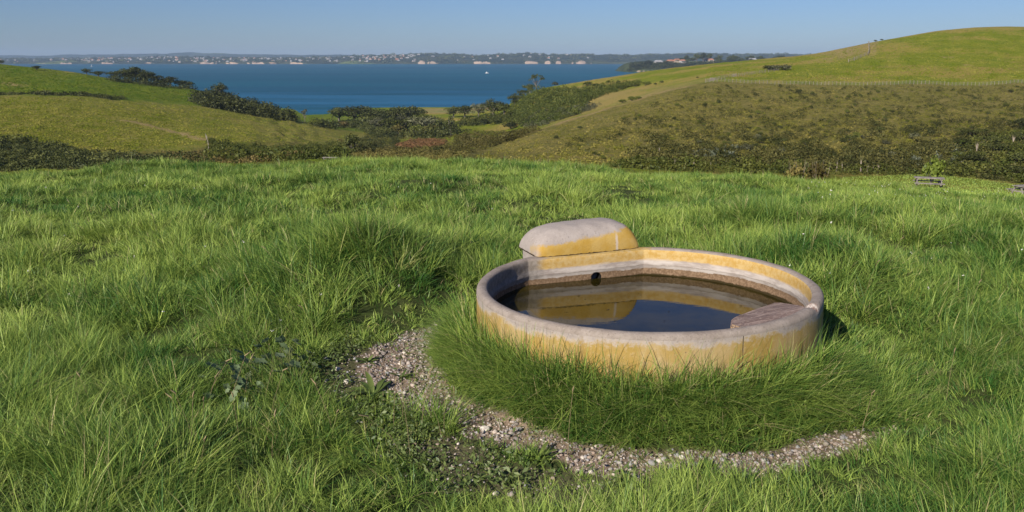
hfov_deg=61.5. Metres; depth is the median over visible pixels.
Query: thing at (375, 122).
wood tree
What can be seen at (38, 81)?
pasture tufts
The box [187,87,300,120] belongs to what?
scrub
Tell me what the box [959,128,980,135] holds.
umbrella tree
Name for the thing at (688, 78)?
ground
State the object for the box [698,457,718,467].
plantain
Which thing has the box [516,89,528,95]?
bluff tree
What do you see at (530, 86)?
bluff tree
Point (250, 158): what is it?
scrub
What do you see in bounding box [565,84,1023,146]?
scrub
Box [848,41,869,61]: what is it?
wire fence
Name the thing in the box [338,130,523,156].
rough growth
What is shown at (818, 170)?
dry bush
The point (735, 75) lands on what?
wire fence
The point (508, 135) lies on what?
rough growth
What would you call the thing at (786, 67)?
fenced shrub
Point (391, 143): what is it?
rough growth
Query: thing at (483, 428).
stone
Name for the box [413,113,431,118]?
wood tree
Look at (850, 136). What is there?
scrub bush
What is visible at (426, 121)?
wood tree
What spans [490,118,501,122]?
valley shrub
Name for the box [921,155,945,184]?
terrace shrub
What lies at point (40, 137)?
pasture tufts
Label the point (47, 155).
scrub
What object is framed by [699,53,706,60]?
headland tree
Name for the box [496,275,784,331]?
trough water
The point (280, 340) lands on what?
mallow
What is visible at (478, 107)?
spreading tree
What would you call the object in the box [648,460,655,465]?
stone
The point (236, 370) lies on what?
mallow
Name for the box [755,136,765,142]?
scrub bush
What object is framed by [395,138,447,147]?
rust reeds
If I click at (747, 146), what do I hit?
scrub bush
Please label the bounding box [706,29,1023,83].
pasture tufts
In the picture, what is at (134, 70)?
skyline tree
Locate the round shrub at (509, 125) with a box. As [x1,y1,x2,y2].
[502,121,516,128]
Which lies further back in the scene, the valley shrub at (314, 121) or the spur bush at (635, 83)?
the spur bush at (635, 83)
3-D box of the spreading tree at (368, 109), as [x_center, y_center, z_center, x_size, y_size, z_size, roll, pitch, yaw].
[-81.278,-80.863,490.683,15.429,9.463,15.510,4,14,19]
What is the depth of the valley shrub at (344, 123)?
425.95 m
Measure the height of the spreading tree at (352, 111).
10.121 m
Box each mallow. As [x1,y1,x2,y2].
[194,349,257,398]
[225,381,276,409]
[239,335,318,379]
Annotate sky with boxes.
[0,0,1023,55]
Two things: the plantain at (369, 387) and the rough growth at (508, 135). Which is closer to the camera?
the plantain at (369, 387)
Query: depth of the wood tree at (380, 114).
462.65 m
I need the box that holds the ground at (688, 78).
[0,26,1023,511]
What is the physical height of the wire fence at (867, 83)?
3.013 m
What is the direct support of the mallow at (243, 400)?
on the ground at (688, 78)
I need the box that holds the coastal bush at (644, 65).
[627,60,717,71]
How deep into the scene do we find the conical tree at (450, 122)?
354.59 m
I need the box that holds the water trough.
[476,217,823,389]
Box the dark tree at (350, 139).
[342,133,358,147]
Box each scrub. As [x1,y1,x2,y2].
[0,90,126,99]
[0,134,213,171]
[106,74,197,88]
[155,149,308,162]
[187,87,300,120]
[202,137,354,162]
[504,79,641,126]
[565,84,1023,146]
[623,112,1023,182]
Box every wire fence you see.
[705,78,1023,85]
[707,69,786,81]
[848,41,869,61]
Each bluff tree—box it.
[506,93,521,103]
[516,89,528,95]
[521,83,535,90]
[528,74,544,86]
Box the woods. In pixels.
[0,52,810,63]
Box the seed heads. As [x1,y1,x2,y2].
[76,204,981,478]
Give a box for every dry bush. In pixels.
[783,162,806,180]
[806,162,830,179]
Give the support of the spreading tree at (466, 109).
on the ground at (688, 78)
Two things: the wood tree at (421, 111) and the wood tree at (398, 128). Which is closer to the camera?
the wood tree at (398, 128)
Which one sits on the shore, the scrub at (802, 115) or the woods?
the woods
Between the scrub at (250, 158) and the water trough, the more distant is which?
the scrub at (250, 158)
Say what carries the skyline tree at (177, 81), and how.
on the ground at (688, 78)
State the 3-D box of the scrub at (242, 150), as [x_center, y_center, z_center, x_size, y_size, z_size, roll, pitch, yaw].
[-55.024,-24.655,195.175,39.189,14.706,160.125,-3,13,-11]
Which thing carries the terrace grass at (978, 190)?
on the ground at (688, 78)
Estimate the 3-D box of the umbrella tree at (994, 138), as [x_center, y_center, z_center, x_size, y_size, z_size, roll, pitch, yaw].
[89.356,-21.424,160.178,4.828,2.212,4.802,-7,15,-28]
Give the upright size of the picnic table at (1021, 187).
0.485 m
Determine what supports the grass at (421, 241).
on the ground at (688, 78)
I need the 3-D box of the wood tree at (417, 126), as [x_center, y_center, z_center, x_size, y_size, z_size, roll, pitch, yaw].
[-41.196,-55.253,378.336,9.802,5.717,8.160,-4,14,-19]
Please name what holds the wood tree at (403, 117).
on the ground at (688, 78)
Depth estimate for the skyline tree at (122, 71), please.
471.95 m
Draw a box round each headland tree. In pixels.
[693,53,700,61]
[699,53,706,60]
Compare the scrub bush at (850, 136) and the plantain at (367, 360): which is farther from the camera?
the scrub bush at (850, 136)
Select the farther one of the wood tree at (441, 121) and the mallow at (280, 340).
the wood tree at (441, 121)
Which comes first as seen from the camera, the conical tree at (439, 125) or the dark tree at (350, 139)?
the dark tree at (350, 139)
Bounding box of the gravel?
[317,322,896,511]
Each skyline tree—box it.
[105,71,123,77]
[113,68,130,76]
[124,66,145,81]
[136,71,156,82]
[145,75,163,80]
[160,76,178,83]
[173,79,186,84]
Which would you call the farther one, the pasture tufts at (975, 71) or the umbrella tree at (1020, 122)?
the pasture tufts at (975, 71)
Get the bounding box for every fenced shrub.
[768,64,782,69]
[780,65,791,69]
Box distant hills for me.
[0,52,350,58]
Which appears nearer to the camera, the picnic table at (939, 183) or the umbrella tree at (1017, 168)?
the picnic table at (939, 183)
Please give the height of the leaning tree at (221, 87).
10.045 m
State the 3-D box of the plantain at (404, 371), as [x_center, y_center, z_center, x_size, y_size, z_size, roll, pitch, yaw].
[-0.603,0.675,4.826,0.157,0.062,0.172,8,15,32]
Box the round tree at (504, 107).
[495,102,510,113]
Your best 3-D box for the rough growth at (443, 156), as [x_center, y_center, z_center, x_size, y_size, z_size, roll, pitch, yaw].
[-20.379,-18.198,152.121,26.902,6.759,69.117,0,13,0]
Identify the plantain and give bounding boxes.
[343,371,396,403]
[352,354,379,364]
[387,368,412,382]
[518,441,556,468]
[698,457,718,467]
[856,419,884,434]
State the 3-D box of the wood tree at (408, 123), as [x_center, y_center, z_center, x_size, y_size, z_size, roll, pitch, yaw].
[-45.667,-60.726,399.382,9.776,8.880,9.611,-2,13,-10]
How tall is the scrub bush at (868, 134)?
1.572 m
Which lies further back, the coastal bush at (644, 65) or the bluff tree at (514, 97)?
the coastal bush at (644, 65)
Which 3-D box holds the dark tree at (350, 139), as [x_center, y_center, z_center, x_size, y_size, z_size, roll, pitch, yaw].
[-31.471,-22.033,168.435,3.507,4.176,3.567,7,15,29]
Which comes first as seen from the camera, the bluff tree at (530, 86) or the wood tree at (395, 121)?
the wood tree at (395, 121)
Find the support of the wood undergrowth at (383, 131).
on the ground at (688, 78)
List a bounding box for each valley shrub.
[309,120,322,124]
[339,121,348,127]
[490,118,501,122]
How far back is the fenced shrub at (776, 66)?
376.76 m
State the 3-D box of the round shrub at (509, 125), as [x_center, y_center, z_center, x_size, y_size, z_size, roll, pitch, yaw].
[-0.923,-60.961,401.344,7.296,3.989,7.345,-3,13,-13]
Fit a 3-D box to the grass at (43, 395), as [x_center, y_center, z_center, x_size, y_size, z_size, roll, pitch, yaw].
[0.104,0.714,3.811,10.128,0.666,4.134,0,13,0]
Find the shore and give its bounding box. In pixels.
[0,53,799,63]
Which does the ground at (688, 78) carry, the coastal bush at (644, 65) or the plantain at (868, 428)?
the plantain at (868, 428)
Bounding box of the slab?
[730,302,803,327]
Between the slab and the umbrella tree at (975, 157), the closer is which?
the slab
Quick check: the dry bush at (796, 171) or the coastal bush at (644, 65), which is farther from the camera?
the coastal bush at (644, 65)
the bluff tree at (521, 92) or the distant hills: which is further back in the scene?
the distant hills
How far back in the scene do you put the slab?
4.75 m
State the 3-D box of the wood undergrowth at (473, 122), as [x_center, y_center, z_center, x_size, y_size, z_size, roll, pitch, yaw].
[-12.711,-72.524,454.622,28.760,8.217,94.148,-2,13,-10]
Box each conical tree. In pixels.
[434,121,442,131]
[442,115,459,135]
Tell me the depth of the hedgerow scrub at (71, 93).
305.77 m
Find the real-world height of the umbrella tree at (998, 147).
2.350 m
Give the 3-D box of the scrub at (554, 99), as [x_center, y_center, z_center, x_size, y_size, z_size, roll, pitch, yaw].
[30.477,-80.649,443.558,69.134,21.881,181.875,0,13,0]
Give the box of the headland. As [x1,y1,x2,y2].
[615,60,737,71]
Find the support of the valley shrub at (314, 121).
on the ground at (688, 78)
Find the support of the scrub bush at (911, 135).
on the ground at (688, 78)
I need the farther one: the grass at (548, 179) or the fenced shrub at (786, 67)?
the fenced shrub at (786, 67)
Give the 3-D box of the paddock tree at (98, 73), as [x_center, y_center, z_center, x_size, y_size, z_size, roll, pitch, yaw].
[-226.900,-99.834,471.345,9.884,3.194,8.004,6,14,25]
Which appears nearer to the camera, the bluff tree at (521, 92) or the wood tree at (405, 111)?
the wood tree at (405, 111)
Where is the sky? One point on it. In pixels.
(27, 27)
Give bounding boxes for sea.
[5,64,638,114]
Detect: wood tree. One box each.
[367,117,388,127]
[372,109,395,119]
[378,117,404,126]
[381,106,400,118]
[389,115,416,126]
[391,125,407,135]
[392,105,419,118]
[403,116,421,133]
[407,106,427,116]
[407,115,439,125]
[408,124,423,132]
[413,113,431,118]
[424,116,445,124]
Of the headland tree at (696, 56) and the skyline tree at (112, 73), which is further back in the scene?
the headland tree at (696, 56)
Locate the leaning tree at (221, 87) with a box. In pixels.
[210,82,227,92]
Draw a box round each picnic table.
[913,176,944,187]
[1006,184,1023,193]
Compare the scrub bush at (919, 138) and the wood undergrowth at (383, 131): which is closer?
the scrub bush at (919, 138)
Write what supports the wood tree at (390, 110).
on the ground at (688, 78)
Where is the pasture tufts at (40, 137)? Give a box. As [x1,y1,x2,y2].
[0,97,343,152]
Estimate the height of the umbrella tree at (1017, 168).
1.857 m
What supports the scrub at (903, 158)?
on the ground at (688, 78)
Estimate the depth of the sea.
1490.86 m
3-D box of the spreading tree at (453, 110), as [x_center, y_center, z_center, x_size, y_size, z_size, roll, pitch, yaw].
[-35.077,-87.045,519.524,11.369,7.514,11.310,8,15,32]
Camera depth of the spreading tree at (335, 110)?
488.95 m
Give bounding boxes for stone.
[480,426,489,431]
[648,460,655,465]
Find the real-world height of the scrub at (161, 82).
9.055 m
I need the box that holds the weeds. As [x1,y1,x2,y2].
[288,315,787,509]
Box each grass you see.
[0,151,1023,224]
[0,185,1023,350]
[0,293,1023,511]
[380,287,938,472]
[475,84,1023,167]
[838,172,1023,197]
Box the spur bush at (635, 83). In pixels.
[631,81,641,86]
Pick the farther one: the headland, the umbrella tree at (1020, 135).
the headland
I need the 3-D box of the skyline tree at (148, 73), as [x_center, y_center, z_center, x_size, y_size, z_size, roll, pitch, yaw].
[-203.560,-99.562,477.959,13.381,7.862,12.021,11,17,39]
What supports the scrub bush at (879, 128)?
on the ground at (688, 78)
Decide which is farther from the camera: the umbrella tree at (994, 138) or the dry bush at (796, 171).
the umbrella tree at (994, 138)
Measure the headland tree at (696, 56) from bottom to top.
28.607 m
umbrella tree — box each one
[952,137,972,145]
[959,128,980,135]
[960,153,991,161]
[975,135,1005,143]
[984,142,1016,151]
[993,165,1023,173]
[1004,152,1023,164]
[1006,132,1023,141]
[1007,118,1023,128]
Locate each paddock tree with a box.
[81,68,91,73]
[88,71,106,75]
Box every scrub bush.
[740,143,752,149]
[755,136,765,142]
[844,134,859,139]
[863,133,875,138]
[875,126,885,131]
[909,132,920,137]
[913,136,922,141]
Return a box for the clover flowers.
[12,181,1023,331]
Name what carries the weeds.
on the ground at (688, 78)
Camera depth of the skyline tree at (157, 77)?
476.75 m
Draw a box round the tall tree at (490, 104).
[480,98,503,113]
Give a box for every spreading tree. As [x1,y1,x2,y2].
[326,107,349,120]
[338,105,365,120]
[357,106,382,116]
[443,106,459,117]
[457,105,472,117]
[470,102,486,116]
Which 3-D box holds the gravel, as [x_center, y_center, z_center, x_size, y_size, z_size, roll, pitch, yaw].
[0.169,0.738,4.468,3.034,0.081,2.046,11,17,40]
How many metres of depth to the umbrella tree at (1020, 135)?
167.31 m
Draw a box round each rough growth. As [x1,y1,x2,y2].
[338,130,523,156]
[351,147,470,159]
[354,134,402,149]
[452,125,541,147]
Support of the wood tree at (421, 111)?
on the ground at (688, 78)
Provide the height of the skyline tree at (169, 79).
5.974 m
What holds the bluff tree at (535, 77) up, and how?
on the ground at (688, 78)
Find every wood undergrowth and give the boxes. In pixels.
[311,113,464,138]
[459,111,521,125]
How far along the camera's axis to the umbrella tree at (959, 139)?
155.48 m
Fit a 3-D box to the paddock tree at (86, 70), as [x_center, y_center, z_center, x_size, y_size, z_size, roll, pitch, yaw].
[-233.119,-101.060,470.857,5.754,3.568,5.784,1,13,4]
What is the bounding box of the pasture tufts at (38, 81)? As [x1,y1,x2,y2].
[0,66,196,103]
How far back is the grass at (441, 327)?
4.12 m
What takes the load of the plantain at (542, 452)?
on the gravel

